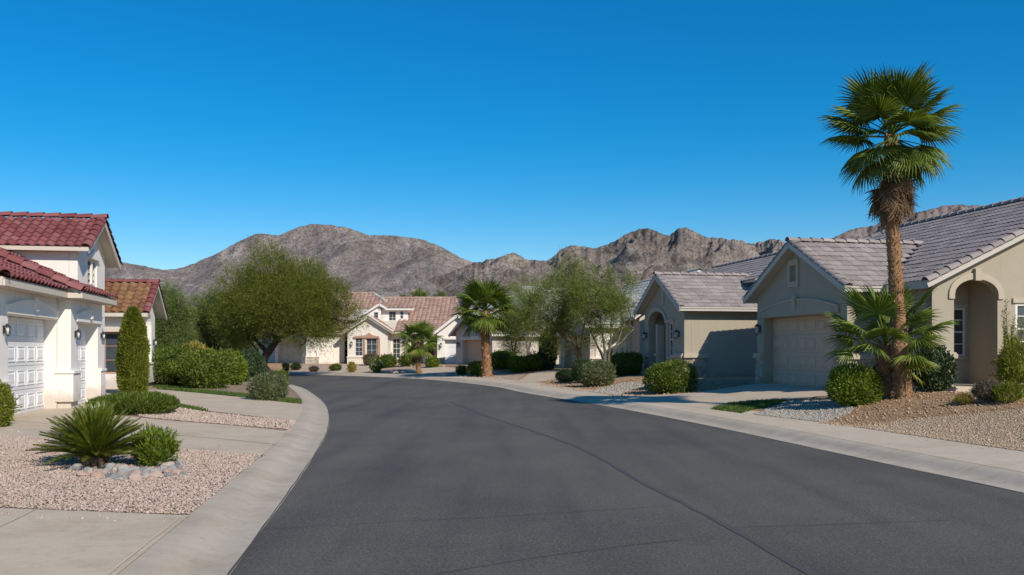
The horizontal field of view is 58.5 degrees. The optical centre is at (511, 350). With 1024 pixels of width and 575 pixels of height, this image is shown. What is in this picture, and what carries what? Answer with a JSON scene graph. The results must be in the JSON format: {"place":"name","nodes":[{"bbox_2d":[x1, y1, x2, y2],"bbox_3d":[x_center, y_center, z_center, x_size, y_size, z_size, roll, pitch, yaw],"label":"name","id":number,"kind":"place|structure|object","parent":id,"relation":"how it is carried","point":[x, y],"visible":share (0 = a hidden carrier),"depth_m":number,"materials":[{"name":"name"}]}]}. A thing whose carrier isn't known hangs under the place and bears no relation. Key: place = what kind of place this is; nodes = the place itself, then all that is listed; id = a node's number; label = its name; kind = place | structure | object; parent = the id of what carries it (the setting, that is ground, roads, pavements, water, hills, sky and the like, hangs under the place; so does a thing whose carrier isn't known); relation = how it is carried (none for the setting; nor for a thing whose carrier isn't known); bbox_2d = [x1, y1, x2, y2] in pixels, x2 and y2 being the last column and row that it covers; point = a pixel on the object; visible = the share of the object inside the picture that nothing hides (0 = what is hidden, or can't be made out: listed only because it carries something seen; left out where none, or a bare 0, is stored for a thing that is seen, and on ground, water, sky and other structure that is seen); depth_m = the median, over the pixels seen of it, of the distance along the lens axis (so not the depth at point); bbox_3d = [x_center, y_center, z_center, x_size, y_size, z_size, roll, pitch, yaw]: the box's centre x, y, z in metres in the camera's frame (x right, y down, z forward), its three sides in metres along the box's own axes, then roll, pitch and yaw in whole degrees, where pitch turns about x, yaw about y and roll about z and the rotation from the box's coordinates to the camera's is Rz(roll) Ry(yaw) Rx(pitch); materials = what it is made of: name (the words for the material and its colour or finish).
{"place":"outdoors","nodes":[
{"label":"outdoors","id":0,"kind":"place"},
{"bbox_2d":[0,508,189,574],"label":"driveway","id":1,"kind":"structure","parent":0,"point":[59,542],"depth_m":7.16,"materials":[{"name":"concrete"}]},
{"bbox_2d":[0,403,287,455],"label":"driveway","id":2,"kind":"structure","parent":0,"point":[193,431],"depth_m":16.20,"materials":[{"name":"concrete"}]},
{"bbox_2d":[1,404,300,574],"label":"driveway joint","id":3,"kind":"object","parent":2,"relation":"on","point":[128,557],"visible":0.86,"depth_m":7.54,"materials":[{"name":"grey concrete"}]},
{"bbox_2d":[0,400,301,514],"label":"gravel yard","id":4,"kind":"structure","parent":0,"point":[133,415],"depth_m":9.90,"materials":[{"name":"beige gravel"}]},
{"bbox_2d":[0,379,22,426],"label":"shrub","id":5,"kind":"object","parent":4,"relation":"on","point":[7,405],"visible":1,"depth_m":16.29,"materials":[{"name":"green plant"}]},
{"bbox_2d":[0,211,122,414],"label":"house","id":6,"kind":"structure","parent":4,"relation":"on","point":[55,299],"depth_m":21.45,"materials":[{"name":"white paint"}]},
{"bbox_2d":[8,317,43,414],"bbox_3d":[-10.583,0.333,19.652,0.080,2.065,3.250,0,0,-11],"label":"garage door","id":7,"kind":"structure","parent":6,"relation":"in","point":[25,345],"depth_m":20.03,"materials":[{"name":"white paint"}]},
{"bbox_2d":[78,324,85,403],"bbox_3d":[-10.931,0.353,22.870,0.080,2.025,1.900,0,0,-11],"label":"garage door","id":8,"kind":"structure","parent":6,"relation":"in","point":[81,348],"depth_m":23.48,"materials":[{"name":"white paint"}]},
{"bbox_2d":[88,259,94,286],"bbox_3d":[-11.309,-2.070,24.478,0.060,0.700,0.960,0,0,-11],"label":"window","id":9,"kind":"structure","parent":6,"relation":"in","point":[89,260],"depth_m":24.55,"materials":[{"name":"glass"}]},
{"bbox_2d":[25,401,149,466],"bbox_3d":[-5.251,1.074,11.501,1.588,0.881,1.605,0,0,0],"label":"sago palm","id":10,"kind":"object","parent":4,"relation":"on","point":[90,436],"visible":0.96,"depth_m":11.31,"materials":[{"name":"green plant"}]},
{"bbox_2d":[81,390,180,414],"bbox_3d":[-8.398,1.176,20.380,1.967,0.611,1.997,0,0,0],"label":"ground cover","id":11,"kind":"object","parent":4,"relation":"on","point":[143,402],"visible":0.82,"depth_m":19.91,"materials":[{"name":"green plant"}]},
{"bbox_2d":[114,305,150,391],"bbox_3d":[-11.783,0.031,28.410,1.089,2.885,1.092,0,0,0],"label":"cypress","id":12,"kind":"object","parent":4,"relation":"on","point":[132,366],"visible":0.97,"depth_m":28.14,"materials":[{"name":"green plant"}]},
{"bbox_2d":[128,421,181,466],"bbox_3d":[-4.575,1.218,11.655,0.772,0.662,0.683,0,0,0],"label":"shrub","id":13,"kind":"object","parent":4,"relation":"on","point":[159,445],"visible":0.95,"depth_m":11.56,"materials":[{"name":"green plant"}]},
{"bbox_2d":[135,407,295,430],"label":"gravel","id":14,"kind":"structure","parent":4,"relation":"on","point":[181,414],"depth_m":19.30,"materials":[{"name":"beige gravel"}]},
{"bbox_2d":[106,377,300,398],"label":"garden soil","id":15,"kind":"structure","parent":0,"point":[242,387],"depth_m":33.42,"materials":[{"name":"brown soil"}]},
{"bbox_2d":[105,278,168,388],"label":"house","id":16,"kind":"structure","parent":15,"relation":"on","point":[145,298],"depth_m":33.10,"materials":[{"name":"white paint"}]},
{"bbox_2d":[105,332,119,373],"bbox_3d":[-14.487,0.100,32.586,1.150,1.500,0.060,0,0,-11],"label":"window","id":17,"kind":"structure","parent":16,"relation":"in","point":[111,347],"depth_m":32.63,"materials":[{"name":"grey glass"}]},
{"bbox_2d":[152,343,200,384],"bbox_3d":[-13.241,0.593,35.687,2.273,1.848,3.822,0,0,-18],"label":"hedge","id":18,"kind":"object","parent":15,"relation":"on","point":[166,364],"visible":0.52,"depth_m":35.06,"materials":[{"name":"green plant"}]},
{"bbox_2d":[178,341,210,358],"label":"shrub","id":19,"kind":"object","parent":15,"relation":"on","point":[199,344],"visible":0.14,"depth_m":39.94,"materials":[{"name":"yellow plant"}]},
{"bbox_2d":[171,346,241,388],"bbox_3d":[-11.605,0.671,34.779,2.259,1.794,3.864,0,0,0],"label":"hedge","id":20,"kind":"object","parent":15,"relation":"on","point":[209,372],"visible":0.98,"depth_m":34.05,"materials":[{"name":"green plant"}]},
{"bbox_2d":[224,347,251,384],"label":"hedge","id":21,"kind":"object","parent":15,"relation":"on","point":[240,377],"visible":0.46,"depth_m":38.70,"materials":[{"name":"green plant"}]},
{"bbox_2d":[238,347,266,380],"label":"shrub","id":22,"kind":"object","parent":15,"relation":"on","point":[256,361],"visible":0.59,"depth_m":43.91,"materials":[{"name":"green plant"}]},
{"bbox_2d":[105,390,302,419],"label":"driveway","id":23,"kind":"structure","parent":0,"point":[246,406],"depth_m":24.38,"materials":[{"name":"concrete"}]},
{"bbox_2d":[105,224,473,309],"bbox_3d":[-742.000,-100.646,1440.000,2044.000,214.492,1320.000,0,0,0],"label":"hill","id":24,"kind":"structure","parent":0,"point":[387,265],"depth_m":1332.28,"materials":[{"name":"brown stone"}]},
{"bbox_2d":[307,364,369,372],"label":"driveway","id":25,"kind":"structure","parent":0,"point":[362,368],"depth_m":62.71,"materials":[{"name":"concrete"}]},
{"bbox_2d":[288,364,524,379],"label":"gravel yard","id":26,"kind":"structure","parent":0,"point":[511,376],"depth_m":54.48,"materials":[{"name":"beige gravel"}]},
{"bbox_2d":[289,363,505,380],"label":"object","id":27,"kind":"object","parent":26,"relation":"on","point":[413,367],"visible":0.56,"depth_m":53.82,"materials":[{"name":"brown soil"}]},
{"bbox_2d":[448,277,520,376],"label":"fan palm","id":28,"kind":"object","parent":26,"relation":"on","point":[485,323],"visible":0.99,"depth_m":48.94,"materials":[{"name":"green plant"}]},
{"bbox_2d":[398,366,455,374],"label":"driveway","id":29,"kind":"structure","parent":0,"point":[427,370],"depth_m":57.27,"materials":[{"name":"concrete"}]},
{"bbox_2d":[0,0,1023,269],"label":"sky","id":30,"kind":"structure","parent":0,"point":[477,131],"materials":[{"name":"blue"}]},
{"bbox_2d":[512,370,557,382],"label":"driveway","id":31,"kind":"structure","parent":0,"point":[539,376],"depth_m":45.45,"materials":[{"name":"concrete"}]},
{"bbox_2d":[162,374,1023,574],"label":"road","id":32,"kind":"structure","parent":0,"point":[402,453],"depth_m":9.67,"materials":[{"name":"grey asphalt"}]},
{"bbox_2d":[117,385,328,574],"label":"kerb","id":33,"kind":"structure","parent":32,"relation":"on","point":[216,533],"depth_m":8.76,"materials":[{"name":"concrete"}]},
{"bbox_2d":[273,401,934,574],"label":"crack sealant","id":34,"kind":"object","parent":32,"relation":"on","point":[776,553],"visible":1,"depth_m":8.52,"materials":[{"name":"black asphalt"}]},
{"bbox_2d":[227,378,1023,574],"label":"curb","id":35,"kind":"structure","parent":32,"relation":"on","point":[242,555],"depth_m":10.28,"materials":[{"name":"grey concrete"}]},
{"bbox_2d":[258,372,1023,492],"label":"kerb","id":36,"kind":"structure","parent":32,"relation":"on","point":[1010,480],"depth_m":15.40,"materials":[{"name":"concrete"}]},
{"bbox_2d":[411,227,784,307],"bbox_3d":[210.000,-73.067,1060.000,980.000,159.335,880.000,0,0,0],"label":"hill","id":37,"kind":"structure","parent":0,"point":[643,252],"depth_m":975.91,"materials":[{"name":"brown stone"}]},
{"bbox_2d":[259,371,1023,472],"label":"sidewalk","id":38,"kind":"structure","parent":0,"point":[1012,460],"depth_m":16.05,"materials":[{"name":"concrete"}]},
{"bbox_2d":[267,363,1023,425],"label":"garden soil","id":39,"kind":"structure","parent":0,"point":[741,381],"depth_m":20.34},
{"bbox_2d":[162,323,274,362],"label":"house","id":40,"kind":"structure","parent":39,"relation":"on","point":[271,359],"depth_m":80.00,"materials":[{"name":"white paint"}]},
{"bbox_2d":[275,321,350,363],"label":"house","id":41,"kind":"structure","parent":39,"relation":"on","point":[337,355],"depth_m":73.06,"materials":[{"name":"beige paint"}]},
{"bbox_2d":[281,341,301,363],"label":"garage door","id":42,"kind":"structure","parent":41,"relation":"in","point":[284,357],"depth_m":74.59,"materials":[{"name":"grey paint"}]},
{"bbox_2d":[271,292,461,363],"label":"house","id":43,"kind":"structure","parent":39,"relation":"on","point":[390,316],"depth_m":75.07,"materials":[{"name":"beige paint"}]},
{"bbox_2d":[355,338,362,355],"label":"window","id":44,"kind":"structure","parent":43,"relation":"in","point":[358,341],"depth_m":72.05,"materials":[{"name":"glass"}]},
{"bbox_2d":[366,338,376,353],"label":"window","id":45,"kind":"structure","parent":43,"relation":"in","point":[371,343],"depth_m":72.10,"materials":[{"name":"glass"}]},
{"bbox_2d":[393,338,399,357],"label":"window","id":46,"kind":"structure","parent":43,"relation":"in","point":[396,351],"depth_m":73.66,"materials":[{"name":"glass"}]},
{"bbox_2d":[361,351,379,364],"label":"shrub","id":47,"kind":"object","parent":39,"relation":"on","point":[368,356],"visible":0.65,"depth_m":65.15,"materials":[{"name":"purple plant"}]},
{"bbox_2d":[367,355,384,372],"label":"rose bush","id":48,"kind":"object","parent":39,"relation":"on","point":[376,365],"visible":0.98,"depth_m":59.16,"materials":[{"name":"green plant"}]},
{"bbox_2d":[380,352,396,367],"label":"shrub","id":49,"kind":"object","parent":39,"relation":"on","point":[390,359],"visible":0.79,"depth_m":62.12,"materials":[{"name":"green plant"}]},
{"bbox_2d":[396,353,414,366],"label":"shrub","id":50,"kind":"object","parent":39,"relation":"on","point":[404,362],"visible":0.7,"depth_m":62.05,"materials":[{"name":"green plant"}]},
{"bbox_2d":[393,320,443,373],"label":"fan palm","id":51,"kind":"object","parent":39,"relation":"on","point":[417,350],"visible":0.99,"depth_m":55.97,"materials":[{"name":"green plant"}]},
{"bbox_2d":[424,355,440,367],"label":"shrub","id":52,"kind":"object","parent":39,"relation":"on","point":[432,362],"visible":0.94,"depth_m":59.80,"materials":[{"name":"green plant"}]},
{"bbox_2d":[432,314,460,363],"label":"house","id":53,"kind":"structure","parent":39,"relation":"on","point":[446,353],"depth_m":71.50,"materials":[{"name":"white paint"}]},
{"bbox_2d":[445,340,455,363],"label":"garage door","id":54,"kind":"structure","parent":53,"relation":"in","point":[450,345],"depth_m":71.78,"materials":[{"name":"white paint"}]},
{"bbox_2d":[455,365,466,374],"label":"shrub","id":55,"kind":"object","parent":39,"relation":"on","point":[460,370],"visible":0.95,"depth_m":52.29,"materials":[{"name":"green plant"}]},
{"bbox_2d":[466,360,481,375],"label":"shrub","id":56,"kind":"object","parent":39,"relation":"on","point":[473,368],"visible":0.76,"depth_m":50.58,"materials":[{"name":"green plant"}]},
{"bbox_2d":[490,349,516,369],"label":"hedge","id":57,"kind":"object","parent":39,"relation":"on","point":[499,359],"visible":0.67,"depth_m":52.94,"materials":[{"name":"green plant"}]},
{"bbox_2d":[490,291,538,355],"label":"palo verde tree","id":58,"kind":"object","parent":39,"relation":"on","point":[510,346],"visible":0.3,"depth_m":56.79,"materials":[{"name":"plant"}]},
{"bbox_2d":[505,354,529,372],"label":"hedge","id":59,"kind":"object","parent":39,"relation":"on","point":[517,364],"visible":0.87,"depth_m":50.38,"materials":[{"name":"green plant"}]},
{"bbox_2d":[448,285,597,364],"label":"house","id":60,"kind":"structure","parent":39,"relation":"on","point":[468,351],"depth_m":67.89,"materials":[{"name":"grey paint"}]},
{"bbox_2d":[466,340,481,364],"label":"garage door","id":61,"kind":"structure","parent":60,"relation":"in","point":[473,351],"depth_m":67.47,"materials":[{"name":"beige paint"}]},
{"bbox_2d":[497,258,567,354],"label":"palo verde tree","id":62,"kind":"object","parent":39,"relation":"on","point":[520,301],"visible":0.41,"depth_m":54.93,"materials":[{"name":"green plant"}]},
{"bbox_2d":[525,350,543,370],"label":"hedge","id":63,"kind":"object","parent":39,"relation":"on","point":[535,362],"visible":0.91,"depth_m":50.03,"materials":[{"name":"green plant"}]},
{"bbox_2d":[537,328,557,369],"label":"shrub","id":64,"kind":"object","parent":39,"relation":"on","point":[549,362],"visible":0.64,"depth_m":49.77,"materials":[{"name":"green plant"}]},
{"bbox_2d":[513,245,607,368],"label":"palo verde tree","id":65,"kind":"object","parent":39,"relation":"on","point":[556,327],"visible":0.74,"depth_m":47.55,"materials":[{"name":"green plant"}]},
{"bbox_2d":[555,367,574,381],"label":"shrub","id":66,"kind":"object","parent":39,"relation":"on","point":[562,375],"visible":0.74,"depth_m":40.13,"materials":[{"name":"green plant"}]},
{"bbox_2d":[569,357,591,382],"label":"shrub","id":67,"kind":"object","parent":39,"relation":"on","point":[575,369],"visible":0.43,"depth_m":38.70,"materials":[{"name":"green plant"}]},
{"bbox_2d":[577,359,616,386],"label":"shrub","id":68,"kind":"object","parent":39,"relation":"on","point":[595,373],"visible":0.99,"depth_m":35.43,"materials":[{"name":"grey plant"}]},
{"bbox_2d":[556,255,645,361],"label":"palo verde tree","id":69,"kind":"object","parent":39,"relation":"on","point":[610,301],"visible":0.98,"depth_m":46.55,"materials":[{"name":"green plant"}]},
{"bbox_2d":[589,381,644,394],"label":"gravel yard","id":70,"kind":"structure","parent":39,"relation":"on","point":[621,387],"depth_m":33.58,"materials":[{"name":"beige gravel"}]},
{"bbox_2d":[610,349,644,375],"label":"hedge","id":71,"kind":"object","parent":39,"relation":"on","point":[627,363],"visible":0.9,"depth_m":40.43,"materials":[{"name":"green plant"}]},
{"bbox_2d":[558,268,702,368],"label":"house","id":72,"kind":"structure","parent":39,"relation":"on","point":[635,343],"depth_m":52.42,"materials":[{"name":"grey paint"}]},
{"bbox_2d":[570,336,584,366],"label":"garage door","id":73,"kind":"structure","parent":72,"relation":"in","point":[572,359],"depth_m":56.63,"materials":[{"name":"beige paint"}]},
{"bbox_2d":[540,377,746,396],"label":"soil clods","id":74,"kind":"object","parent":39,"relation":"on","point":[595,388],"visible":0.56,"depth_m":33.13,"materials":[{"name":"brown soil"}]},
{"bbox_2d":[642,359,699,393],"bbox_3d":[5.165,0.858,29.864,2.027,1.220,1.610,0,0,0],"label":"shrub","id":75,"kind":"object","parent":39,"relation":"on","point":[672,378],"visible":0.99,"depth_m":29.53,"materials":[{"name":"green plant"}]},
{"bbox_2d":[633,242,824,376],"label":"house","id":76,"kind":"structure","parent":39,"relation":"on","point":[704,323],"depth_m":37.35,"materials":[{"name":"beige paint"}]},
{"bbox_2d":[669,323,672,355],"bbox_3d":[6.728,-0.450,38.268,0.060,1.400,0.600,0,0,-11],"label":"window","id":77,"kind":"structure","parent":76,"relation":"in","point":[671,324],"depth_m":38.45,"materials":[{"name":"glass"}]},
{"bbox_2d":[754,399,853,421],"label":"gravel yard","id":78,"kind":"structure","parent":39,"relation":"on","point":[813,409],"depth_m":20.78,"materials":[{"name":"gravel"}]},
{"bbox_2d":[823,360,886,406],"bbox_3d":[7.890,0.775,20.961,1.482,1.098,1.230,0,0,0],"label":"shrub","id":79,"kind":"object","parent":39,"relation":"on","point":[847,385],"visible":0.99,"depth_m":20.67,"materials":[{"name":"green plant"}]},
{"bbox_2d":[742,196,1023,391],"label":"house","id":80,"kind":"structure","parent":39,"relation":"on","point":[969,262],"depth_m":25.52,"materials":[{"name":"beige paint"}]},
{"bbox_2d":[773,315,835,386],"bbox_3d":[8.842,0.070,27.320,0.079,2.180,4.300,0,0,-11],"label":"garage door","id":81,"kind":"structure","parent":80,"relation":"in","point":[799,348],"depth_m":27.56,"materials":[{"name":"beige paint"}]},
{"bbox_2d":[954,308,964,355],"bbox_3d":[11.717,-0.485,24.289,0.670,1.270,0.060,0,0,-11],"label":"window","id":82,"kind":"structure","parent":80,"relation":"in","point":[959,313],"depth_m":24.32,"materials":[{"name":"glass"}]},
{"bbox_2d":[1015,303,1023,352],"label":"window","id":83,"kind":"structure","parent":80,"relation":"in","point":[1019,307],"depth_m":23.44,"materials":[{"name":"white glass"}]},
{"bbox_2d":[821,280,958,399],"bbox_3d":[8.668,-0.163,21.089,3.022,2.998,3.038,0,0,0],"label":"fan palm","id":84,"kind":"object","parent":39,"relation":"on","point":[872,305],"visible":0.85,"depth_m":20.73,"materials":[{"name":"green plant"}]},
{"bbox_2d":[815,61,966,398],"bbox_3d":[8.558,-2.584,20.634,3.183,7.717,3.498,0,0,0],"label":"fan palm","id":85,"kind":"object","parent":39,"relation":"on","point":[885,98],"visible":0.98,"depth_m":20.38,"materials":[{"name":"green plant"}]},
{"bbox_2d":[820,391,1023,428],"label":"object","id":86,"kind":"object","parent":39,"relation":"on","point":[911,405],"visible":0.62,"depth_m":18.97,"materials":[{"name":"brown gravel"}]},
{"bbox_2d":[910,343,961,392],"bbox_3d":[9.936,0.462,21.627,1.270,1.304,1.148,0,0,0],"label":"shrub","id":87,"kind":"object","parent":39,"relation":"on","point":[942,379],"visible":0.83,"depth_m":21.34,"materials":[{"name":"green plant"}]},
{"bbox_2d":[854,409,1023,450],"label":"gravel yard","id":88,"kind":"structure","parent":39,"relation":"on","point":[1002,414],"depth_m":16.24,"materials":[{"name":"beige gravel"}]},
{"bbox_2d":[954,392,973,404],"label":"shrub","id":89,"kind":"object","parent":39,"relation":"on","point":[962,399],"visible":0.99,"depth_m":18.70,"materials":[{"name":"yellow plant"}]},
{"bbox_2d":[968,379,1004,402],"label":"shrub","id":90,"kind":"object","parent":39,"relation":"on","point":[983,386],"visible":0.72,"depth_m":18.57,"materials":[{"name":"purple plant"}]},
{"bbox_2d":[988,337,1023,390],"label":"shrub","id":91,"kind":"object","parent":39,"relation":"on","point":[1011,369],"visible":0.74,"depth_m":21.88,"materials":[{"name":"green plant"}]},
{"bbox_2d":[988,380,1023,402],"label":"shrub","id":92,"kind":"object","parent":39,"relation":"on","point":[1016,390],"visible":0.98,"depth_m":18.21,"materials":[{"name":"green plant"}]},
{"bbox_2d":[1001,299,1023,358],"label":"shrub","id":93,"kind":"object","parent":39,"relation":"on","point":[1005,331],"visible":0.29,"depth_m":22.55,"materials":[{"name":"green plant"}]},
{"bbox_2d":[620,383,827,408],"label":"driveway","id":94,"kind":"structure","parent":0,"point":[709,399],"depth_m":26.50,"materials":[{"name":"concrete"}]},
{"bbox_2d":[710,398,786,412],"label":"grass","id":95,"kind":"structure","parent":0,"point":[743,406],"depth_m":23.31,"materials":[{"name":"green plant"}]},
{"bbox_2d":[831,204,979,242],"bbox_3d":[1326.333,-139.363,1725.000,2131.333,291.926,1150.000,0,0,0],"label":"hill","id":96,"kind":"structure","parent":0,"point":[860,232],"depth_m":1724.09,"materials":[{"name":"stone"}]},
{"bbox_3d":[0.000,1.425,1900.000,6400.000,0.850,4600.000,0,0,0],"label":"ground","id":97,"kind":"structure","parent":0,"visible":0},
{"bbox_2d":[155,276,204,366],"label":"acacia tree","id":98,"kind":"object","parent":97,"relation":"on","point":[172,329],"visible":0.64,"depth_m":55.43,"materials":[{"name":"green plant"}]},
{"bbox_2d":[185,284,244,354],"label":"acacia tree","id":99,"kind":"object","parent":97,"relation":"on","point":[203,330],"visible":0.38,"depth_m":59.20,"materials":[{"name":"green plant"}]},
{"bbox_2d":[194,235,373,374],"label":"mesquite tree","id":100,"kind":"object","parent":97,"relation":"on","point":[300,297],"visible":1,"depth_m":55.19,"materials":[{"name":"green plant"}]},
{"bbox_2d":[408,286,429,296],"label":"distant tree","id":101,"kind":"object","parent":97,"relation":"on","point":[416,293],"visible":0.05,"depth_m":119.26,"materials":[{"name":"green plant"}]},
{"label":"lawn","id":102,"kind":"structure","parent":0,"visible":0},
{"bbox_2d":[157,387,301,403],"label":"grass","id":103,"kind":"structure","parent":102,"relation":"on","point":[242,394],"depth_m":30.01,"materials":[{"name":"green plant"}]},
{"bbox_2d":[245,369,289,400],"bbox_3d":[-7.306,1.060,27.195,1.388,1.061,1.195,0,0,0],"label":"shrub","id":104,"kind":"object","parent":102,"relation":"on","point":[269,386],"visible":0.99,"depth_m":26.96,"materials":[{"name":"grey plant"}]},
{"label":"lawn","id":105,"kind":"structure","parent":0,"visible":0},
{"bbox_2d":[152,384,226,388],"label":"grass","id":106,"kind":"structure","parent":105,"relation":"on","point":[174,386],"depth_m":34.24,"materials":[{"name":"green plant"}]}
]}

